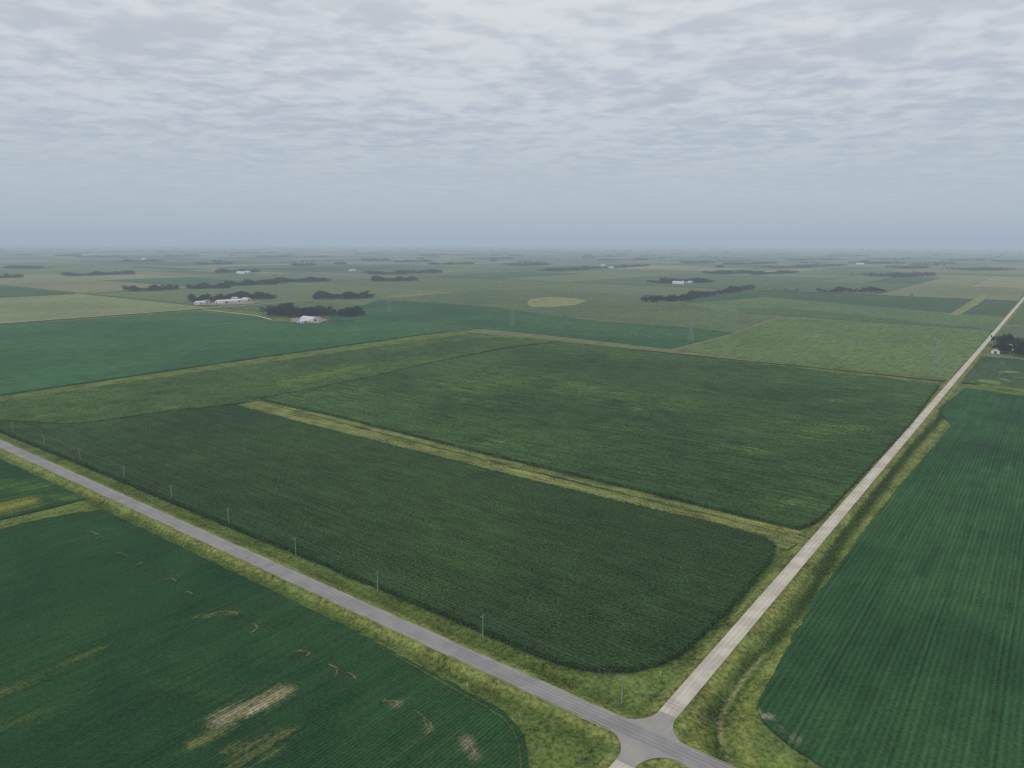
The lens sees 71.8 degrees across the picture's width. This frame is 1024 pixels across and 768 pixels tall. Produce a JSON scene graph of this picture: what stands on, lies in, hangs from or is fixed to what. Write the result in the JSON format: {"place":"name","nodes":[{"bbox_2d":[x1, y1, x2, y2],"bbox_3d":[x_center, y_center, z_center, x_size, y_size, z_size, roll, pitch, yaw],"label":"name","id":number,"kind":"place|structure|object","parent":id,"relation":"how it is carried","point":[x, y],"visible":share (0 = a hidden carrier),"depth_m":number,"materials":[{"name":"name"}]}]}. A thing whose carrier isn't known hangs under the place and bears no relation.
{"place":"outdoors","nodes":[
{"label":"outdoors","id":0,"kind":"place"},
{"bbox_2d":[0,459,86,519],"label":"crop field","id":1,"kind":"structure","parent":0,"point":[23,492],"depth_m":473.51,"materials":[{"name":"green plant"}]},
{"bbox_2d":[0,501,102,524],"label":"field track","id":2,"kind":"structure","parent":0,"point":[46,513],"depth_m":440.25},
{"bbox_2d":[200,302,256,304],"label":"farmyard","id":3,"kind":"structure","parent":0,"point":[229,303],"depth_m":1924.67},
{"bbox_2d":[0,311,464,395],"bbox_3d":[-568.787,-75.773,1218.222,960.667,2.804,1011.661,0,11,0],"label":"crop field","id":4,"kind":"structure","parent":0,"point":[36,356],"depth_m":1184.81,"materials":[{"name":"green plant"}]},
{"bbox_2d":[210,310,271,319],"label":"farm lane","id":5,"kind":"structure","parent":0,"point":[246,314],"depth_m":1622.74,"materials":[{"name":"beige gravel"}]},
{"bbox_2d":[0,509,527,767],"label":"soybean field","id":6,"kind":"structure","parent":0,"point":[111,656],"depth_m":275.46,"materials":[{"name":"green plant"}]},
{"bbox_2d":[206,611,238,616],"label":"bare soil patch","id":7,"kind":"object","parent":6,"relation":"on","point":[225,611],"visible":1,"depth_m":323.20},
{"bbox_2d":[291,650,310,655],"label":"bare soil patch","id":8,"kind":"object","parent":6,"relation":"on","point":[308,653],"visible":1,"depth_m":292.61,"materials":[{"name":"brown soil"}]},
{"bbox_2d":[328,664,338,676],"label":"bare soil patch","id":9,"kind":"object","parent":6,"relation":"on","point":[337,670],"visible":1,"depth_m":280.40,"materials":[{"name":"brown soil"}]},
{"bbox_2d":[379,700,401,703],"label":"bare soil patch","id":10,"kind":"object","parent":6,"relation":"on","point":[390,701],"visible":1,"depth_m":260.97,"materials":[{"name":"beige soil"}]},
{"bbox_2d":[415,710,432,733],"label":"bare soil patch","id":11,"kind":"object","parent":6,"relation":"on","point":[430,722],"visible":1,"depth_m":250.16,"materials":[{"name":"beige soil"}]},
{"bbox_2d":[379,646,521,767],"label":"headland rows","id":12,"kind":"object","parent":6,"relation":"on","point":[495,713],"visible":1,"depth_m":260.04,"materials":[{"name":"green plant"}]},
{"bbox_2d":[458,737,475,759],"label":"bare soil patch","id":13,"kind":"object","parent":6,"relation":"on","point":[469,744],"visible":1,"depth_m":237.37,"materials":[{"name":"beige soil"}]},
{"bbox_2d":[0,333,558,422],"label":"crop field","id":14,"kind":"structure","parent":0,"point":[219,387],"depth_m":847.32,"materials":[{"name":"green plant"}]},
{"bbox_2d":[291,318,327,322],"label":"farmyard","id":15,"kind":"structure","parent":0,"point":[296,319],"depth_m":1515.50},
{"bbox_2d":[0,440,730,767],"bbox_3d":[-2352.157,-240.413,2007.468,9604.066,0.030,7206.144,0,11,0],"label":"asphalt road","id":16,"kind":"structure","parent":0,"point":[686,755],"depth_m":301.54,"materials":[{"name":"grey asphalt"}]},
{"bbox_2d":[607,711,691,767],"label":"road intersection","id":17,"kind":"structure","parent":16,"relation":"on","point":[634,753],"depth_m":240.75,"materials":[{"name":"grey asphalt"}]},
{"bbox_2d":[0,439,736,767],"bbox_3d":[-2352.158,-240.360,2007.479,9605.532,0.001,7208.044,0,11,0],"label":"road shoulder","id":18,"kind":"object","parent":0,"point":[557,705],"visible":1,"depth_m":315.78},
{"bbox_2d":[0,404,777,675],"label":"corn field","id":19,"kind":"structure","parent":0,"point":[593,580],"depth_m":415.60,"materials":[{"name":"green plant"}]},
{"bbox_2d":[6,246,1013,325],"bbox_3d":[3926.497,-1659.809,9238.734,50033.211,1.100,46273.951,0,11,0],"label":"section road","id":20,"kind":"structure","parent":0,"point":[403,289],"depth_m":3392.06,"materials":[{"name":"beige gravel"}]},
{"bbox_2d":[0,243,1023,767],"bbox_3d":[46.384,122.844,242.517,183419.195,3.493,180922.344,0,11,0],"label":"ground","id":21,"kind":"structure","parent":0,"point":[546,747],"depth_m":320.47,"materials":[{"name":"green plant"}]},
{"bbox_2d":[0,273,23,277],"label":"tree grove","id":22,"kind":"object","parent":21,"relation":"on","point":[7,275],"visible":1,"depth_m":3226.01,"materials":[{"name":"green plant"}]},
{"bbox_2d":[2,265,55,268],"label":"tree grove","id":23,"kind":"object","parent":21,"relation":"on","point":[22,267],"visible":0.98,"depth_m":4267.67,"materials":[{"name":"green plant"}]},
{"bbox_2d":[54,254,81,255],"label":"tree grove","id":24,"kind":"object","parent":21,"relation":"on","point":[69,255],"visible":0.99,"depth_m":7946.14,"materials":[{"name":"green plant"}]},
{"bbox_2d":[59,270,134,275],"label":"tree grove","id":25,"kind":"object","parent":21,"relation":"on","point":[122,272],"visible":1,"depth_m":3496.12,"materials":[{"name":"green plant"}]},
{"bbox_2d":[76,255,120,257],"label":"tree grove","id":26,"kind":"object","parent":21,"relation":"on","point":[100,256],"visible":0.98,"depth_m":7472.46,"materials":[{"name":"green plant"}]},
{"bbox_2d":[114,259,164,261],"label":"tree grove","id":27,"kind":"object","parent":21,"relation":"on","point":[131,260],"visible":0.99,"depth_m":5865.41,"materials":[{"name":"green plant"}]},
{"bbox_2d":[121,284,179,291],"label":"tree grove","id":28,"kind":"object","parent":21,"relation":"on","point":[152,288],"visible":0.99,"depth_m":2422.99,"materials":[{"name":"green plant"}]},
{"bbox_2d":[163,254,202,256],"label":"tree grove","id":29,"kind":"object","parent":21,"relation":"on","point":[180,255],"visible":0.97,"depth_m":7927.12,"materials":[{"name":"green plant"}]},
{"bbox_2d":[194,301,204,305],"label":"farm shed","id":30,"kind":"structure","parent":21,"relation":"on","point":[197,303],"depth_m":1890.92,"materials":[{"name":"white metal"}]},
{"bbox_2d":[188,293,225,301],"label":"tree grove","id":31,"kind":"object","parent":21,"relation":"on","point":[192,297],"visible":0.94,"depth_m":1985.73,"materials":[{"name":"green plant"}]},
{"bbox_2d":[186,282,230,288],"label":"tree grove","id":32,"kind":"object","parent":21,"relation":"on","point":[202,285],"visible":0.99,"depth_m":2547.50,"materials":[{"name":"green plant"}]},
{"bbox_2d":[195,261,233,264],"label":"tree grove","id":33,"kind":"object","parent":21,"relation":"on","point":[213,263],"visible":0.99,"depth_m":5201.58,"materials":[{"name":"green plant"}]},
{"bbox_2d":[215,299,235,303],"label":"farm shed","id":34,"kind":"structure","parent":21,"relation":"on","point":[225,301],"depth_m":1935.28,"materials":[{"name":"white metal"}]},
{"bbox_2d":[215,268,259,272],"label":"tree grove","id":35,"kind":"object","parent":21,"relation":"on","point":[220,270],"visible":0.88,"depth_m":3877.94,"materials":[{"name":"green plant"}]},
{"bbox_2d":[236,271,246,273],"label":"farm shed","id":36,"kind":"structure","parent":21,"relation":"on","point":[240,272],"depth_m":3732.16,"materials":[{"name":"white metal"}]},
{"bbox_2d":[225,291,276,298],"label":"tree grove","id":37,"kind":"object","parent":21,"relation":"on","point":[256,294],"visible":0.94,"depth_m":2089.75,"materials":[{"name":"green plant"}]},
{"bbox_2d":[224,278,277,285],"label":"tree grove","id":38,"kind":"object","parent":21,"relation":"on","point":[259,282],"visible":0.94,"depth_m":2776.87,"materials":[{"name":"green plant"}]},
{"bbox_2d":[255,255,298,256],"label":"tree grove","id":39,"kind":"object","parent":21,"relation":"on","point":[276,256],"visible":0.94,"depth_m":7794.29,"materials":[{"name":"green plant"}]},
{"bbox_2d":[265,305,314,317],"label":"tree grove","id":40,"kind":"object","parent":21,"relation":"on","point":[286,310],"visible":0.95,"depth_m":1600.80,"materials":[{"name":"green plant"}]},
{"bbox_2d":[273,276,331,282],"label":"tree grove","id":41,"kind":"object","parent":21,"relation":"on","point":[286,280],"visible":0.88,"depth_m":3001.84,"materials":[{"name":"green plant"}]},
{"bbox_2d":[291,263,316,265],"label":"tree grove","id":42,"kind":"object","parent":21,"relation":"on","point":[306,264],"visible":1,"depth_m":4983.99,"materials":[{"name":"green plant"}]},
{"bbox_2d":[297,319,310,322],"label":"farm shed","id":43,"kind":"structure","parent":21,"relation":"on","point":[303,320],"depth_m":1474.35,"materials":[{"name":"white metal"}]},
{"bbox_2d":[300,316,318,320],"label":"farm shed","id":44,"kind":"structure","parent":21,"relation":"on","point":[311,318],"depth_m":1510.36,"materials":[{"name":"white metal"}]},
{"bbox_2d":[259,302,364,316],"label":"tree grove","id":45,"kind":"object","parent":21,"relation":"on","point":[346,311],"visible":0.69,"depth_m":1622.41,"materials":[{"name":"green plant"}]},
{"bbox_2d":[312,290,375,299],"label":"tree grove","id":46,"kind":"object","parent":21,"relation":"on","point":[346,294],"visible":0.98,"depth_m":2112.58,"materials":[{"name":"green plant"}]},
{"bbox_2d":[361,258,389,260],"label":"tree grove","id":47,"kind":"object","parent":21,"relation":"on","point":[373,259],"visible":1,"depth_m":6437.39,"materials":[{"name":"green plant"}]},
{"bbox_2d":[371,275,418,281],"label":"tree grove","id":48,"kind":"object","parent":21,"relation":"on","point":[381,278],"visible":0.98,"depth_m":3078.90,"materials":[{"name":"green plant"}]},
{"bbox_2d":[363,269,442,274],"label":"tree grove","id":49,"kind":"object","parent":21,"relation":"on","point":[404,271],"visible":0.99,"depth_m":3769.41,"materials":[{"name":"green plant"}]},
{"bbox_2d":[394,259,431,261],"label":"tree grove","id":50,"kind":"object","parent":21,"relation":"on","point":[424,260],"visible":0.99,"depth_m":6134.17,"materials":[{"name":"green plant"}]},
{"bbox_2d":[427,261,473,264],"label":"tree grove","id":51,"kind":"object","parent":21,"relation":"on","point":[451,263],"visible":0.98,"depth_m":5413.78,"materials":[{"name":"green plant"}]},
{"bbox_2d":[424,253,481,254],"bbox_3d":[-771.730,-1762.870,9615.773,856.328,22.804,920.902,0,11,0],"label":"tree grove","id":52,"kind":"object","parent":21,"relation":"on","point":[452,254],"visible":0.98,"depth_m":9511.18,"materials":[{"name":"green plant"}]},
{"bbox_2d":[479,257,513,259],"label":"tree grove","id":53,"kind":"object","parent":21,"relation":"on","point":[489,258],"visible":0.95,"depth_m":7260.82,"materials":[{"name":"green plant"}]},
{"bbox_2d":[0,244,1023,267],"bbox_3d":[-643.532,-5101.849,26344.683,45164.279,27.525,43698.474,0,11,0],"label":"distant trees","id":54,"kind":"object","parent":21,"relation":"on","point":[538,250],"visible":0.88,"depth_m":13885.71,"materials":[{"name":"green plant"}]},
{"bbox_2d":[239,401,805,548],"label":"grass waterway","id":55,"kind":"object","parent":21,"relation":"on","point":[791,538],"depth_m":519.74,"materials":[{"name":"green plant"}]},
{"bbox_2d":[252,406,778,536],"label":"dry grass strip","id":56,"kind":"object","parent":55,"relation":"on","point":[529,476],"visible":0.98,"depth_m":522.90,"materials":[{"name":"green plant"}]},
{"bbox_2d":[253,400,778,530],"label":"dry grass strip","id":57,"kind":"object","parent":55,"relation":"on","point":[514,466],"visible":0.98,"depth_m":535.82,"materials":[{"name":"green plant"}]},
{"bbox_2d":[270,404,786,533],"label":"drainage ditch","id":58,"kind":"object","parent":55,"relation":"in","point":[479,458],"visible":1,"depth_m":530.86,"materials":[{"name":"green plant"}]},
{"bbox_2d":[502,262,552,265],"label":"tree grove","id":59,"kind":"object","parent":21,"relation":"on","point":[527,264],"visible":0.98,"depth_m":5241.46,"materials":[{"name":"green plant"}]},
{"bbox_2d":[537,267,587,271],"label":"tree grove","id":60,"kind":"object","parent":21,"relation":"on","point":[550,269],"visible":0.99,"depth_m":4272.94,"materials":[{"name":"green plant"}]},
{"bbox_2d":[221,278,935,352],"bbox_3d":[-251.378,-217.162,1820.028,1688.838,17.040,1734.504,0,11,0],"label":"transmission line","id":61,"kind":"object","parent":21,"relation":"on","point":[599,326],"visible":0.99,"depth_m":1269.23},
{"bbox_2d":[580,255,621,256],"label":"tree grove","id":62,"kind":"object","parent":21,"relation":"on","point":[599,256],"visible":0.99,"depth_m":8719.25,"materials":[{"name":"green plant"}]},
{"bbox_2d":[582,264,648,268],"bbox_3d":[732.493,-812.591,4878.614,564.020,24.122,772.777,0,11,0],"label":"tree grove","id":63,"kind":"object","parent":21,"relation":"on","point":[617,266],"visible":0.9,"depth_m":4832.27,"materials":[{"name":"green plant"}]},
{"bbox_2d":[598,258,662,260],"bbox_3d":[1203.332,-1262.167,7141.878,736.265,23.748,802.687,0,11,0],"label":"tree grove","id":64,"kind":"object","parent":21,"relation":"on","point":[605,259],"visible":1,"depth_m":7036.68,"materials":[{"name":"green plant"}]},
{"bbox_2d":[638,295,660,301],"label":"tree grove","id":65,"kind":"object","parent":21,"relation":"on","point":[653,298],"visible":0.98,"depth_m":2033.40,"materials":[{"name":"green plant"}]},
{"bbox_2d":[656,293,690,301],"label":"tree grove","id":66,"kind":"object","parent":21,"relation":"on","point":[673,297],"visible":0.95,"depth_m":2068.66,"materials":[{"name":"green plant"}]},
{"bbox_2d":[672,281,684,283],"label":"farm shed","id":67,"kind":"structure","parent":21,"relation":"on","point":[678,282],"depth_m":2954.82,"materials":[{"name":"white metal"}]},
{"bbox_2d":[647,277,714,283],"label":"tree grove","id":68,"kind":"object","parent":21,"relation":"on","point":[664,280],"visible":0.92,"depth_m":3047.01,"materials":[{"name":"green plant"}]},
{"bbox_2d":[679,260,715,263],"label":"tree grove","id":69,"kind":"object","parent":21,"relation":"on","point":[683,261],"visible":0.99,"depth_m":6065.74,"materials":[{"name":"green plant"}]},
{"bbox_2d":[687,284,754,298],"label":"tree grove","id":70,"kind":"object","parent":21,"relation":"on","point":[698,293],"visible":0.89,"depth_m":2368.88,"materials":[{"name":"green plant"}]},
{"bbox_2d":[701,270,749,273],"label":"tree grove","id":71,"kind":"object","parent":21,"relation":"on","point":[729,272],"visible":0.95,"depth_m":3960.38,"materials":[{"name":"green plant"}]},
{"bbox_2d":[722,261,777,264],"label":"tree grove","id":72,"kind":"object","parent":21,"relation":"on","point":[751,263],"visible":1,"depth_m":5762.76,"materials":[{"name":"green plant"}]},
{"bbox_2d":[750,270,798,274],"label":"tree grove","id":73,"kind":"object","parent":21,"relation":"on","point":[771,272],"visible":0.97,"depth_m":3946.84,"materials":[{"name":"green plant"}]},
{"bbox_2d":[754,263,845,268],"bbox_3d":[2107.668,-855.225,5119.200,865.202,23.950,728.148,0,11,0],"label":"tree grove","id":74,"kind":"object","parent":21,"relation":"on","point":[805,266],"visible":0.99,"depth_m":5041.18,"materials":[{"name":"green plant"}]},
{"bbox_2d":[775,258,843,260],"bbox_3d":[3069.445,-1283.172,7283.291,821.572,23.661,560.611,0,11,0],"label":"tree grove","id":75,"kind":"object","parent":21,"relation":"on","point":[792,259],"visible":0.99,"depth_m":7260.48,"materials":[{"name":"green plant"}]},
{"bbox_2d":[702,408,948,761],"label":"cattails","id":76,"kind":"object","parent":21,"relation":"on","point":[892,472],"visible":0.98,"depth_m":371.55,"materials":[{"name":"green plant"}]},
{"bbox_2d":[822,255,866,256],"bbox_3d":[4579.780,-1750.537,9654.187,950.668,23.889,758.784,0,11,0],"label":"tree grove","id":77,"kind":"object","parent":21,"relation":"on","point":[840,255],"visible":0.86,"depth_m":9528.10,"materials":[{"name":"green plant"}]},
{"bbox_2d":[816,286,886,292],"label":"tree grove","id":78,"kind":"object","parent":21,"relation":"on","point":[864,289],"visible":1,"depth_m":2474.97,"materials":[{"name":"green plant"}]},
{"bbox_2d":[848,261,905,263],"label":"tree grove","id":79,"kind":"object","parent":21,"relation":"on","point":[885,262],"visible":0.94,"depth_m":6093.06,"materials":[{"name":"green plant"}]},
{"bbox_2d":[851,271,937,277],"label":"tree grove","id":80,"kind":"object","parent":21,"relation":"on","point":[902,274],"visible":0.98,"depth_m":3688.06,"materials":[{"name":"green plant"}]},
{"bbox_2d":[885,265,929,268],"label":"tree grove","id":81,"kind":"object","parent":21,"relation":"on","point":[911,267],"visible":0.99,"depth_m":4941.63,"materials":[{"name":"green plant"}]},
{"bbox_2d":[941,259,987,260],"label":"tree grove","id":82,"kind":"object","parent":21,"relation":"on","point":[964,260],"visible":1,"depth_m":7309.68,"materials":[{"name":"green plant"}]},
{"bbox_2d":[946,267,1014,270],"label":"tree grove","id":83,"kind":"object","parent":21,"relation":"on","point":[985,268],"visible":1,"depth_m":4622.84,"materials":[{"name":"green plant"}]},
{"bbox_2d":[991,348,1000,353],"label":"farmhouse","id":84,"kind":"object","parent":21,"relation":"on","point":[995,351],"visible":0.99,"depth_m":1096.94,"materials":[{"name":"white metal"}]},
{"bbox_2d":[989,340,1023,356],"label":"tree grove","id":85,"kind":"object","parent":21,"relation":"on","point":[1018,349],"visible":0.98,"depth_m":1091.32,"materials":[{"name":"green plant"}]},
{"bbox_2d":[989,260,1023,261],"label":"tree grove","id":86,"kind":"object","parent":21,"relation":"on","point":[1005,261],"visible":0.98,"depth_m":6824.84,"materials":[{"name":"green plant"}]},
{"bbox_2d":[991,333,1023,345],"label":"tree grove","id":87,"kind":"object","parent":21,"relation":"on","point":[1006,338],"visible":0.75,"depth_m":1179.07,"materials":[{"name":"green plant"}]},
{"bbox_2d":[0,245,1023,388],"bbox_3d":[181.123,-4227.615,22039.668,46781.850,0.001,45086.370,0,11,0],"label":"farmland","id":88,"kind":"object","parent":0,"point":[30,305],"visible":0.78,"depth_m":3345.15,"materials":[{"name":"green plant"}]},
{"bbox_2d":[0,0,1023,246],"label":"sky","id":89,"kind":"structure","parent":0,"point":[551,122],"materials":[{"name":"grey"}]},
{"bbox_2d":[510,309,514,325],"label":"transmission tower","id":90,"kind":"structure","parent":0,"point":[512,318],"depth_m":1421.11,"materials":[{"name":"grey metal"}]},
{"bbox_2d":[323,300,732,348],"bbox_3d":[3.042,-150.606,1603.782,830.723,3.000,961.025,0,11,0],"label":"crop field","id":91,"kind":"structure","parent":0,"point":[656,336],"depth_m":1480.11,"materials":[{"name":"green plant"}]},
{"bbox_2d":[527,297,584,306],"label":"hay field","id":92,"kind":"structure","parent":0,"point":[548,302],"depth_m":2015.54,"materials":[{"name":"plant"}]},
{"bbox_2d":[382,289,775,331],"bbox_3d":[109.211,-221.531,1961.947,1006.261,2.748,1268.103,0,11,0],"label":"crop field","id":93,"kind":"structure","parent":0,"point":[617,307],"depth_m":1853.12,"materials":[{"name":"green plant"}]},
{"bbox_2d":[261,341,939,529],"bbox_3d":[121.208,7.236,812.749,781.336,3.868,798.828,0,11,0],"label":"corn field","id":94,"kind":"structure","parent":0,"point":[790,446],"depth_m":686.71,"materials":[{"name":"green plant"}]},
{"bbox_2d":[609,759,632,767],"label":"gravel road","id":95,"kind":"structure","parent":0,"point":[616,763],"depth_m":229.27,"materials":[{"name":"beige gravel"}]},
{"bbox_2d":[688,321,693,341],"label":"transmission tower","id":96,"kind":"structure","parent":0,"point":[692,325],"depth_m":1214.74,"materials":[{"name":"grey metal"}]},
{"bbox_2d":[678,318,989,379],"bbox_3d":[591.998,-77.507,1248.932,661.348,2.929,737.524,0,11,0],"label":"crop field","id":97,"kind":"structure","parent":0,"point":[863,353],"depth_m":1164.15,"materials":[{"name":"green plant"}]},
{"bbox_2d":[659,297,1023,717],"bbox_3d":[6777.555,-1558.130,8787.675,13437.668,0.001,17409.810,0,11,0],"label":"gravel road","id":98,"kind":"structure","parent":0,"point":[690,687],"depth_m":357.77,"materials":[{"name":"beige gravel"}]},
{"bbox_2d":[688,297,1004,331],"bbox_3d":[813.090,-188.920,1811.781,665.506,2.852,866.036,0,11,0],"label":"crop field","id":99,"kind":"structure","parent":0,"point":[988,323],"depth_m":1779.57,"materials":[{"name":"green plant"}]},
{"bbox_2d":[738,308,977,328],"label":"crop field","id":100,"kind":"structure","parent":0,"point":[801,313],"depth_m":1643.59,"materials":[{"name":"green plant"}]},
{"bbox_2d":[757,388,1023,767],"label":"soybean field","id":101,"kind":"structure","parent":0,"point":[905,648],"depth_m":312.04,"materials":[{"name":"green plant"}]},
{"bbox_2d":[932,340,939,366],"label":"transmission tower","id":102,"kind":"structure","parent":0,"point":[937,353],"depth_m":975.58,"materials":[{"name":"grey metal"}]},
{"bbox_2d":[949,295,988,315],"bbox_3d":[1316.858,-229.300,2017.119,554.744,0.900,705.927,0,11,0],"label":"hay field","id":103,"kind":"structure","parent":0,"point":[970,305],"depth_m":1952.58,"materials":[{"name":"green plant"}]},
{"bbox_2d":[970,362,1023,391],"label":"grass","id":104,"kind":"structure","parent":0,"point":[1001,387],"depth_m":861.85,"materials":[{"name":"green plant"}]},
{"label":"utility pole","id":105,"kind":"object","parent":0,"visible":0},
{"bbox_2d":[0,419,817,767],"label":"power line","id":106,"kind":"object","parent":105,"relation":"attached to","point":[462,607],"visible":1,"depth_m":294.78,"materials":[{"name":"metal"}]}
]}

